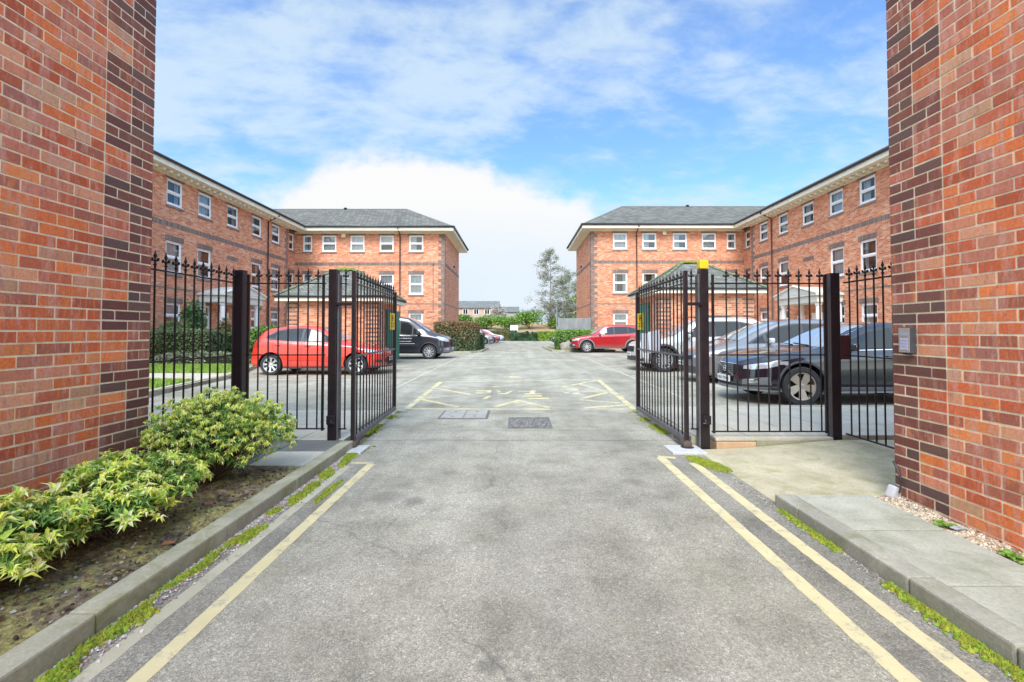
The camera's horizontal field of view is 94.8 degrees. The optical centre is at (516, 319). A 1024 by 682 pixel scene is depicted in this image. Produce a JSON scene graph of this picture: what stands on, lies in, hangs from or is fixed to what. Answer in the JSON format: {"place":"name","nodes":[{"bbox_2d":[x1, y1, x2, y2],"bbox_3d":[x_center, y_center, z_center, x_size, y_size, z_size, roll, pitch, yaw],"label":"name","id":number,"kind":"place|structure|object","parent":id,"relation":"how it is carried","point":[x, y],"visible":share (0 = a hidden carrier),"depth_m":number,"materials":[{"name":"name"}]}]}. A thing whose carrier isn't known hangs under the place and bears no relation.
{"place":"outdoors","nodes":[
{"label":"outdoors","id":0,"kind":"place"},
{"bbox_2d":[0,466,297,655],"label":"planting bed","id":1,"kind":"object","parent":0,"point":[7,625],"visible":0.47,"depth_m":2.52,"materials":[{"name":"soil"}]},
{"bbox_2d":[0,482,96,585],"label":"leafy bush","id":2,"kind":"object","parent":1,"relation":"on","point":[20,549],"visible":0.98,"depth_m":2.24,"materials":[{"name":"green plant"}]},
{"bbox_2d":[21,447,212,547],"bbox_3d":[-2.374,1.026,2.820,0.805,0.458,0.911,0,-1,0],"label":"leafy bush","id":3,"kind":"object","parent":1,"relation":"on","point":[120,497],"visible":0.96,"depth_m":2.71,"materials":[{"name":"green plant"}]},
{"bbox_2d":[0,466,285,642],"bbox_3d":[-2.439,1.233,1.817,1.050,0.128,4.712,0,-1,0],"label":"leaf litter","id":4,"kind":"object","parent":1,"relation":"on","point":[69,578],"visible":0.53,"depth_m":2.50,"materials":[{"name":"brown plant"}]},
{"bbox_2d":[138,386,297,484],"bbox_3d":[-2.404,0.920,3.804,1.061,0.757,0.965,0,-1,0],"label":"leafy bush","id":5,"kind":"object","parent":1,"relation":"on","point":[217,444],"visible":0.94,"depth_m":3.63,"materials":[{"name":"green plant"}]},
{"bbox_2d":[148,377,194,388],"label":"lawn","id":6,"kind":"structure","parent":0,"point":[159,382],"depth_m":10.91,"materials":[{"name":"green plant"}]},
{"bbox_2d":[149,363,230,390],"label":"garden path","id":7,"kind":"structure","parent":0,"point":[180,375],"depth_m":12.71,"materials":[{"name":"concrete"}]},
{"bbox_2d":[149,363,250,372],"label":"lawn","id":8,"kind":"structure","parent":0,"point":[179,368],"depth_m":14.69,"materials":[{"name":"green plant"}]},
{"bbox_2d":[148,430,358,468],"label":"pavement","id":9,"kind":"structure","parent":0,"point":[310,445],"depth_m":4.76,"materials":[{"name":"concrete"}]},
{"bbox_2d":[148,410,380,430],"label":"path","id":10,"kind":"structure","parent":0,"point":[302,418],"depth_m":6.77,"materials":[{"name":"concrete"}]},
{"bbox_2d":[479,324,555,332],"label":"terrain bank","id":11,"kind":"structure","parent":0,"point":[539,327],"depth_m":70.65,"materials":[{"name":"brown soil"}]},
{"bbox_2d":[474,314,494,328],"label":"shrub","id":12,"kind":"object","parent":11,"relation":"on","point":[484,322],"visible":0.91,"depth_m":69.51,"materials":[{"name":"green plant"}]},
{"bbox_2d":[492,314,521,329],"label":"shrub","id":13,"kind":"object","parent":11,"relation":"on","point":[505,322],"visible":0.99,"depth_m":68.76,"materials":[{"name":"green plant"}]},
{"bbox_2d":[513,310,546,328],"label":"shrub","id":14,"kind":"object","parent":11,"relation":"on","point":[527,318],"visible":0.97,"depth_m":69.64,"materials":[{"name":"green plant"}]},
{"bbox_2d":[524,247,574,314],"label":"tree","id":15,"kind":"object","parent":11,"relation":"on","point":[549,252],"visible":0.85,"depth_m":74.92,"materials":[{"name":"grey plant"}]},
{"bbox_2d":[531,297,575,323],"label":"tree","id":16,"kind":"object","parent":11,"relation":"on","point":[560,305],"visible":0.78,"depth_m":70.02,"materials":[{"name":"green plant"}]},
{"bbox_2d":[548,269,576,312],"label":"tree","id":17,"kind":"object","parent":11,"relation":"on","point":[568,277],"visible":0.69,"depth_m":73.87,"materials":[{"name":"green plant"}]},
{"bbox_2d":[148,341,893,429],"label":"car park","id":18,"kind":"structure","parent":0,"point":[499,363],"depth_m":10.25,"materials":[{"name":"grey asphalt"}]},
{"bbox_2d":[178,299,207,329],"bbox_3d":[-14.211,0.464,20.689,1.080,2.697,1.183,1,-2,-38],"label":"shrub","id":19,"kind":"object","parent":18,"relation":"on","point":[189,313],"visible":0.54,"depth_m":20.51,"materials":[{"name":"green plant"}]},
{"bbox_2d":[150,350,251,363],"bbox_3d":[-11.348,1.476,17.698,4.003,0.670,1.365,0,-1,0],"label":"hedge","id":20,"kind":"object","parent":18,"relation":"on","point":[168,356],"visible":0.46,"depth_m":17.20,"materials":[{"name":"green plant"}]},
{"bbox_2d":[148,365,256,396],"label":"kerb","id":21,"kind":"structure","parent":18,"relation":"on","point":[188,385],"depth_m":10.86,"materials":[{"name":"concrete"}]},
{"bbox_2d":[249,325,280,353],"bbox_3d":[-11.209,1.054,20.777,1.452,1.654,1.614,0,-1,0],"label":"hedge","id":22,"kind":"object","parent":18,"relation":"on","point":[254,334],"visible":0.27,"depth_m":20.22,"materials":[{"name":"green plant"}]},
{"bbox_2d":[251,326,387,374],"bbox_3d":[-5.926,0.925,14.602,4.109,1.458,1.954,0,-1,0],"label":"parked hatchback","id":23,"kind":"object","parent":18,"relation":"on","point":[312,360],"visible":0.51,"depth_m":13.77,"materials":[{"name":"red paint"}]},
{"bbox_2d":[399,317,453,358],"bbox_3d":[-5.526,0.860,22.536,4.998,1.978,2.426,0,-1,0],"label":"parked van","id":24,"kind":"object","parent":18,"relation":"on","point":[419,337],"visible":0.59,"depth_m":21.59,"materials":[{"name":"grey paint"}]},
{"bbox_2d":[437,410,489,418],"bbox_3d":[-0.800,1.470,7.286,0.740,0.016,0.720,0,-1,0],"label":"manhole cover","id":25,"kind":"object","parent":18,"relation":"on","point":[464,414],"visible":1,"depth_m":7.23,"materials":[{"name":"grey metal"}]},
{"bbox_2d":[451,347,488,352],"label":"kerb","id":26,"kind":"structure","parent":18,"relation":"on","point":[485,349],"depth_m":27.50,"materials":[{"name":"concrete"}]},
{"label":"planting bed","id":27,"kind":"structure","parent":26,"relation":"in","visible":0},
{"bbox_2d":[433,320,480,350],"bbox_3d":[-3.756,1.093,30.032,2.785,2.033,3.347,0,-1,0],"label":"hedge","id":28,"kind":"object","parent":27,"relation":"on","point":[464,335],"visible":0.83,"depth_m":28.54,"materials":[{"name":"green plant"}]},
{"bbox_2d":[510,331,537,340],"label":"hedge","id":29,"kind":"object","parent":18,"relation":"on","point":[525,336],"visible":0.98,"depth_m":59.38,"materials":[{"name":"green plant"}]},
{"bbox_2d":[508,417,552,427],"bbox_3d":[0.180,1.457,6.666,0.600,0.012,0.800,0,-1,0],"label":"drain cover","id":30,"kind":"object","parent":18,"relation":"on","point":[529,422],"visible":1,"depth_m":6.61,"materials":[{"name":"grey metal"}]},
{"bbox_2d":[558,317,590,329],"bbox_3d":[4.000,0.982,32.806,2.300,2.240,0.180,0,-1,0],"label":"timber fence","id":31,"kind":"object","parent":18,"relation":"on","point":[576,323],"visible":0.4,"depth_m":32.73,"materials":[{"name":"grey wood"}]},
{"bbox_2d":[543,346,615,351],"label":"kerb","id":32,"kind":"structure","parent":18,"relation":"on","point":[552,350],"depth_m":29.33,"materials":[{"name":"concrete"}]},
{"label":"planting bed","id":33,"kind":"structure","parent":32,"relation":"in","visible":0},
{"bbox_2d":[554,329,604,349],"bbox_3d":[4.111,1.368,31.174,3.254,1.540,2.467,0,-1,0],"label":"hedge","id":34,"kind":"object","parent":33,"relation":"on","point":[562,336],"visible":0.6,"depth_m":30.15,"materials":[{"name":"green plant"}]},
{"bbox_2d":[569,324,635,352],"bbox_3d":[5.489,1.153,28.580,4.572,1.687,2.109,0,-1,0],"label":"parked car","id":35,"kind":"object","parent":18,"relation":"on","point":[617,336],"visible":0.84,"depth_m":27.71,"materials":[{"name":"red paint"}]},
{"bbox_2d":[627,315,760,371],"bbox_3d":[6.019,0.787,15.736,4.572,1.791,2.109,0,-1,0],"label":"parked car","id":36,"kind":"object","parent":18,"relation":"on","point":[720,324],"visible":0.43,"depth_m":14.99,"materials":[{"name":"white paint"}]},
{"bbox_2d":[679,319,844,377],"bbox_3d":[6.523,0.799,12.284,4.471,1.598,2.061,0,-1,0],"label":"parked car","id":37,"kind":"object","parent":18,"relation":"on","point":[720,345],"visible":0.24,"depth_m":11.61,"materials":[{"name":"silver metal"}]},
{"bbox_2d":[717,322,892,404],"bbox_3d":[6.157,0.786,8.983,4.448,1.463,2.031,0,-1,0],"label":"parked car","id":38,"kind":"object","parent":18,"relation":"on","point":[784,372],"visible":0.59,"depth_m":8.16,"materials":[{"name":"blue paint"}]},
{"bbox_2d":[153,0,888,323],"label":"sky","id":39,"kind":"structure","parent":0,"point":[513,125],"materials":[{"name":"blue"}]},
{"bbox_2d":[148,430,897,681],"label":"road","id":40,"kind":"structure","parent":0,"point":[484,556],"depth_m":2.39,"materials":[{"name":"grey asphalt"}]},
{"bbox_2d":[71,466,350,681],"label":"road marking","id":41,"kind":"object","parent":40,"relation":"on","point":[106,659],"visible":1,"depth_m":2.29,"materials":[{"name":"paint"}]},
{"bbox_2d":[71,459,366,681],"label":"road edge","id":42,"kind":"object","parent":40,"relation":"on","point":[129,663],"visible":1,"depth_m":2.28,"materials":[{"name":"asphalt"}]},
{"bbox_2d":[33,454,358,681],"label":"gutter grit","id":43,"kind":"object","parent":42,"relation":"on","point":[264,515],"visible":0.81,"depth_m":2.62,"materials":[{"name":"gravel"}]},
{"bbox_2d":[34,451,357,681],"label":"moss","id":44,"kind":"object","parent":42,"relation":"on","point":[66,669],"visible":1,"depth_m":2.16,"materials":[{"name":"green plant"}]},
{"bbox_2d":[126,464,374,681],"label":"road marking","id":45,"kind":"object","parent":40,"relation":"on","point":[158,662],"visible":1,"depth_m":2.31,"materials":[{"name":"yellow paint"}]},
{"bbox_2d":[664,445,707,454],"bbox_3d":[1.820,1.410,5.102,0.360,0.030,0.330,0,-1,0],"label":"base plate","id":46,"kind":"object","parent":40,"relation":"on","point":[682,450],"visible":0.88,"depth_m":5.03,"materials":[{"name":"white concrete"}]},
{"bbox_2d":[657,457,920,681],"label":"road marking","id":47,"kind":"object","parent":40,"relation":"on","point":[888,662],"visible":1,"depth_m":2.32,"materials":[{"name":"yellow paint"}]},
{"bbox_2d":[690,463,988,681],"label":"road marking","id":48,"kind":"object","parent":40,"relation":"on","point":[950,660],"visible":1,"depth_m":2.30,"materials":[{"name":"yellow paint"}]},
{"bbox_2d":[666,456,1014,681],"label":"road edge","id":49,"kind":"object","parent":40,"relation":"on","point":[916,660],"visible":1,"depth_m":2.36,"materials":[{"name":"asphalt"}]},
{"bbox_2d":[685,455,732,472],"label":"moss","id":50,"kind":"object","parent":49,"relation":"on","point":[704,462],"visible":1,"depth_m":4.55,"materials":[{"name":"green plant"}]},
{"bbox_2d":[699,456,1010,679],"bbox_3d":[1.853,1.362,2.718,0.134,0.011,4.306,0,-1,0],"label":"gutter grit","id":51,"kind":"object","parent":49,"relation":"on","point":[851,560],"visible":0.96,"depth_m":2.69,"materials":[{"name":"gravel"}]},
{"bbox_2d":[777,508,1023,681],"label":"moss","id":52,"kind":"object","parent":49,"relation":"on","point":[1016,673],"visible":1,"depth_m":2.07,"materials":[{"name":"green plant"}]},
{"bbox_2d":[358,430,710,448],"bbox_3d":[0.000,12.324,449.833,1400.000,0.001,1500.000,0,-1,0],"label":"ground","id":53,"kind":"structure","parent":0,"point":[366,437],"depth_m":5.92,"materials":[{"name":"grey concrete"}]},
{"bbox_2d":[0,0,155,528],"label":"brick building","id":54,"kind":"structure","parent":53,"relation":"on","point":[77,89],"depth_m":3.13,"materials":[{"name":"red brick"}]},
{"bbox_2d":[0,441,352,681],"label":"kerb","id":55,"kind":"structure","parent":53,"relation":"on","point":[40,652],"depth_m":2.26,"materials":[{"name":"concrete"}]},
{"bbox_2d":[149,327,227,360],"bbox_3d":[-13.546,1.081,18.975,3.163,1.518,1.457,0,-1,0],"label":"hedge","id":56,"kind":"object","parent":53,"relation":"on","point":[170,341],"visible":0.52,"depth_m":18.42,"materials":[{"name":"green plant"}]},
{"bbox_2d":[233,270,247,400],"bbox_3d":[-3.100,0.466,5.270,0.102,2.026,0.102,0,-1,0],"label":"fence post","id":57,"kind":"object","parent":53,"relation":"on","point":[239,333],"visible":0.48,"depth_m":5.24,"materials":[{"name":"black metal"}]},
{"bbox_2d":[147,250,236,458],"bbox_3d":[-3.130,0.308,4.529,0.070,1.800,1.350,0,-1,1],"label":"railing panel","id":58,"kind":"object","parent":57,"relation":"attached to","point":[186,265],"visible":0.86,"depth_m":4.54,"materials":[{"name":"black metal"}]},
{"bbox_2d":[245,268,325,430],"bbox_3d":[-2.585,0.332,5.263,0.890,1.813,0.070,0,-1,0],"label":"railing panel","id":59,"kind":"object","parent":57,"relation":"attached to","point":[247,354],"visible":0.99,"depth_m":5.26,"materials":[{"name":"black metal"}]},
{"bbox_2d":[150,150,468,329],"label":"apartment building","id":60,"kind":"structure","parent":53,"relation":"on","point":[411,256],"depth_m":29.98,"materials":[{"name":"red brick"}]},
{"bbox_2d":[164,234,183,277],"bbox_3d":[-15.512,-2.801,21.025,0.515,1.777,1.120,0,-1,0],"label":"window","id":61,"kind":"structure","parent":60,"relation":"in","point":[173,249],"depth_m":21.15,"materials":[{"name":"white plastic"}]},
{"bbox_2d":[166,297,182,323],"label":"window","id":62,"kind":"structure","parent":60,"relation":"in","point":[169,306],"depth_m":21.17,"materials":[{"name":"white plastic"}]},
{"bbox_2d":[166,175,184,211],"bbox_3d":[-15.512,-5.675,21.095,0.515,1.487,1.120,0,-1,0],"label":"window","id":63,"kind":"structure","parent":60,"relation":"in","point":[174,189],"depth_m":21.36,"materials":[{"name":"white plastic"}]},
{"bbox_2d":[197,243,212,281],"bbox_3d":[-15.512,-2.751,23.074,0.515,1.777,1.120,0,-1,0],"label":"window","id":64,"kind":"structure","parent":60,"relation":"in","point":[203,254],"depth_m":23.33,"materials":[{"name":"white plastic"}]},
{"bbox_2d":[198,189,213,221],"bbox_3d":[-15.512,-5.625,23.144,0.515,1.487,1.120,0,-1,0],"label":"window","id":65,"kind":"structure","parent":60,"relation":"in","point":[204,205],"depth_m":23.29,"materials":[{"name":"white plastic"}]},
{"bbox_2d":[227,202,239,231],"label":"window","id":66,"kind":"structure","parent":60,"relation":"in","point":[232,212],"depth_m":25.72,"materials":[{"name":"white plastic"}]},
{"bbox_2d":[251,258,261,289],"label":"window","id":67,"kind":"structure","parent":60,"relation":"in","point":[255,266],"depth_m":28.01,"materials":[{"name":"white plastic"}]},
{"bbox_2d":[252,213,262,239],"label":"window","id":68,"kind":"structure","parent":60,"relation":"in","point":[256,222],"depth_m":28.08,"materials":[{"name":"white plastic"}]},
{"bbox_2d":[321,234,336,252],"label":"window","id":69,"kind":"structure","parent":60,"relation":"in","point":[328,242],"depth_m":33.20,"materials":[{"name":"white plastic"}]},
{"bbox_2d":[349,234,364,252],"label":"window","id":70,"kind":"structure","parent":60,"relation":"in","point":[356,242],"depth_m":33.20,"materials":[{"name":"white plastic"}]},
{"bbox_2d":[378,271,393,291],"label":"window","id":71,"kind":"structure","parent":60,"relation":"in","point":[385,276],"depth_m":33.13,"materials":[{"name":"white plastic"}]},
{"bbox_2d":[379,234,394,252],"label":"window","id":72,"kind":"structure","parent":60,"relation":"in","point":[386,242],"depth_m":33.20,"materials":[{"name":"white plastic"}]},
{"bbox_2d":[408,234,423,252],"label":"window","id":73,"kind":"structure","parent":60,"relation":"in","point":[415,242],"depth_m":33.20,"materials":[{"name":"white plastic"}]},
{"bbox_2d":[408,271,423,295],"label":"window","id":74,"kind":"structure","parent":60,"relation":"in","point":[415,277],"depth_m":33.13,"materials":[{"name":"white plastic"}]},
{"bbox_2d":[326,269,348,440],"bbox_3d":[-1.988,0.451,5.220,0.206,2.053,0.191,0,-1,0],"label":"gate post","id":75,"kind":"object","parent":53,"relation":"on","point":[333,422],"visible":0.94,"depth_m":5.22,"materials":[{"name":"black metal"}]},
{"bbox_2d":[335,270,396,446],"bbox_3d":[-1.924,0.453,6.242,0.245,2.000,2.170,0,-1,-2],"label":"gate leaf","id":76,"kind":"object","parent":75,"relation":"attached to","point":[357,437],"visible":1,"depth_m":5.87,"materials":[{"name":"black metal"}]},
{"bbox_2d":[273,268,406,358],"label":"brick outbuilding","id":77,"kind":"structure","parent":53,"relation":"on","point":[293,294],"depth_m":17.01,"materials":[{"name":"red brick"}]},
{"bbox_2d":[459,301,499,318],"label":"house","id":78,"kind":"structure","parent":53,"relation":"on","point":[476,308],"depth_m":100.09,"materials":[{"name":"beige brick"}]},
{"bbox_2d":[628,261,766,366],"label":"brick outbuilding","id":79,"kind":"structure","parent":53,"relation":"on","point":[719,296],"depth_m":17.02,"materials":[{"name":"orange brick"}]},
{"bbox_2d":[688,260,710,448],"bbox_3d":[2.029,0.409,5.221,0.209,2.138,0.191,0,-1,0],"label":"gate post","id":80,"kind":"object","parent":53,"relation":"on","point":[703,422],"visible":0.93,"depth_m":5.23,"materials":[{"name":"black metal"}]},
{"bbox_2d":[635,271,702,446],"bbox_3d":[1.940,0.453,6.246,0.230,2.000,2.170,0,-1,0],"label":"gate leaf","id":81,"kind":"object","parent":80,"relation":"attached to","point":[682,438],"visible":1,"depth_m":5.87,"materials":[{"name":"black metal"}]},
{"bbox_2d":[566,145,891,328],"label":"apartment building","id":82,"kind":"structure","parent":53,"relation":"on","point":[837,221],"depth_m":29.23,"materials":[{"name":"orange brick"}]},
{"bbox_2d":[612,231,627,250],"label":"window","id":83,"kind":"structure","parent":82,"relation":"in","point":[619,237],"depth_m":33.20,"materials":[{"name":"white plastic"}]},
{"bbox_2d":[612,269,627,294],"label":"window","id":84,"kind":"structure","parent":82,"relation":"in","point":[619,275],"depth_m":33.13,"materials":[{"name":"white plastic"}]},
{"bbox_2d":[612,310,628,324],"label":"window","id":85,"kind":"structure","parent":82,"relation":"in","point":[619,316],"depth_m":33.06,"materials":[{"name":"white plastic"}]},
{"bbox_2d":[641,231,656,250],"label":"window","id":86,"kind":"structure","parent":82,"relation":"in","point":[648,237],"depth_m":33.20,"materials":[{"name":"white plastic"}]},
{"bbox_2d":[672,231,687,250],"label":"window","id":87,"kind":"structure","parent":82,"relation":"in","point":[679,237],"depth_m":33.20,"materials":[{"name":"white plastic"}]},
{"bbox_2d":[701,231,716,250],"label":"window","id":88,"kind":"structure","parent":82,"relation":"in","point":[708,237],"depth_m":33.20,"materials":[{"name":"white plastic"}]},
{"bbox_2d":[777,210,787,236],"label":"window","id":89,"kind":"structure","parent":82,"relation":"in","point":[783,219],"depth_m":27.92,"materials":[{"name":"white plastic"}]},
{"bbox_2d":[778,256,788,287],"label":"window","id":90,"kind":"structure","parent":82,"relation":"in","point":[784,267],"depth_m":27.92,"materials":[{"name":"white plastic"}]},
{"bbox_2d":[801,199,813,228],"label":"window","id":91,"kind":"structure","parent":82,"relation":"in","point":[808,217],"depth_m":25.63,"materials":[{"name":"white plastic"}]},
{"bbox_2d":[827,186,843,218],"bbox_3d":[15.893,-5.795,23.148,0.515,1.487,1.120,0,-1,0],"label":"window","id":92,"kind":"structure","parent":82,"relation":"in","point":[836,198],"depth_m":23.26,"materials":[{"name":"white plastic"}]},
{"bbox_2d":[828,241,844,278],"bbox_3d":[15.893,-2.853,23.077,0.515,1.777,1.120,0,-1,0],"label":"window","id":93,"kind":"structure","parent":82,"relation":"in","point":[837,254],"depth_m":23.15,"materials":[{"name":"white plastic"}]},
{"bbox_2d":[857,171,875,207],"bbox_3d":[15.893,-5.845,21.099,0.515,1.487,1.120,0,-1,0],"label":"window","id":94,"kind":"structure","parent":82,"relation":"in","point":[867,185],"depth_m":21.29,"materials":[{"name":"white plastic"}]},
{"bbox_2d":[858,232,877,274],"bbox_3d":[15.893,-2.903,21.027,0.515,1.777,1.120,0,-1,0],"label":"window","id":95,"kind":"structure","parent":82,"relation":"in","point":[868,247],"depth_m":21.30,"materials":[{"name":"white plastic"}]},
{"bbox_2d":[859,297,878,321],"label":"window","id":96,"kind":"structure","parent":82,"relation":"in","point":[869,300],"depth_m":21.12,"materials":[{"name":"white plastic"}]},
{"bbox_2d":[645,405,893,406],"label":"kerb","id":97,"kind":"structure","parent":53,"relation":"on","point":[772,405],"depth_m":7.43,"materials":[{"name":"concrete"}]},
{"bbox_2d":[710,435,832,448],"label":"stone plinth","id":98,"kind":"structure","parent":53,"relation":"on","point":[728,441],"depth_m":5.16,"materials":[{"name":"stone"}]},
{"bbox_2d":[826,273,849,439],"bbox_3d":[3.594,0.456,5.270,0.233,1.945,0.100,0,-1,0],"label":"fence post","id":99,"kind":"object","parent":53,"relation":"on","point":[837,346],"visible":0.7,"depth_m":5.23,"materials":[{"name":"black metal"}]},
{"bbox_2d":[710,268,828,432],"bbox_3d":[2.816,0.347,5.263,1.292,1.843,0.070,0,-1,0],"label":"railing panel","id":100,"kind":"object","parent":99,"relation":"attached to","point":[747,275],"visible":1,"depth_m":5.25,"materials":[{"name":"black metal"}]},
{"bbox_2d":[843,260,894,448],"bbox_3d":[3.630,0.326,4.468,0.070,1.840,1.450,0,-1,-1],"label":"railing panel","id":101,"kind":"object","parent":99,"relation":"attached to","point":[865,271],"visible":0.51,"depth_m":4.86,"materials":[{"name":"black metal"}]},
{"bbox_2d":[775,494,1023,669],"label":"kerb","id":102,"kind":"structure","parent":53,"relation":"on","point":[1001,636],"depth_m":2.28,"materials":[{"name":"grey concrete"}]},
{"bbox_2d":[886,0,1023,552],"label":"brick building","id":103,"kind":"structure","parent":53,"relation":"on","point":[955,78],"depth_m":3.02,"materials":[{"name":"red brick"}]},
{"bbox_2d":[898,327,915,354],"bbox_3d":[2.812,0.155,3.397,0.049,0.199,0.104,0,-1,0],"label":"keypad intercom","id":104,"kind":"object","parent":103,"relation":"attached to","point":[907,340],"visible":1,"depth_m":3.37,"materials":[{"name":"grey metal"}]},
{"bbox_2d":[648,406,893,447],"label":"path","id":105,"kind":"structure","parent":0,"point":[721,418],"depth_m":6.21,"materials":[{"name":"concrete"}]},
{"bbox_2d":[702,440,895,501],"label":"pavement ramp","id":106,"kind":"structure","parent":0,"point":[847,467],"depth_m":4.34,"materials":[{"name":"concrete"}]},
{"bbox_2d":[794,495,1023,629],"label":"pavement","id":107,"kind":"structure","parent":0,"point":[993,582],"depth_m":2.59,"materials":[{"name":"concrete"}]},
{"bbox_2d":[874,496,1023,565],"bbox_3d":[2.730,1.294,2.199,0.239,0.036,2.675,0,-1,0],"label":"gravel","id":108,"kind":"structure","parent":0,"point":[923,513],"depth_m":2.97,"materials":[{"name":"beige gravel"}]},
{"bbox_2d":[885,461,902,497],"bbox_3d":[2.817,1.204,3.497,0.118,0.290,0.097,0,-1,-18],"label":"cable boot","id":109,"kind":"object","parent":108,"relation":"on","point":[892,491],"visible":0.85,"depth_m":3.48,"materials":[{"name":"grey plastic"}]},
{"bbox_2d":[931,519,1023,563],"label":"gravel weed","id":110,"kind":"object","parent":108,"relation":"on","point":[1010,554],"visible":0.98,"depth_m":2.60,"materials":[{"name":"green plant"}]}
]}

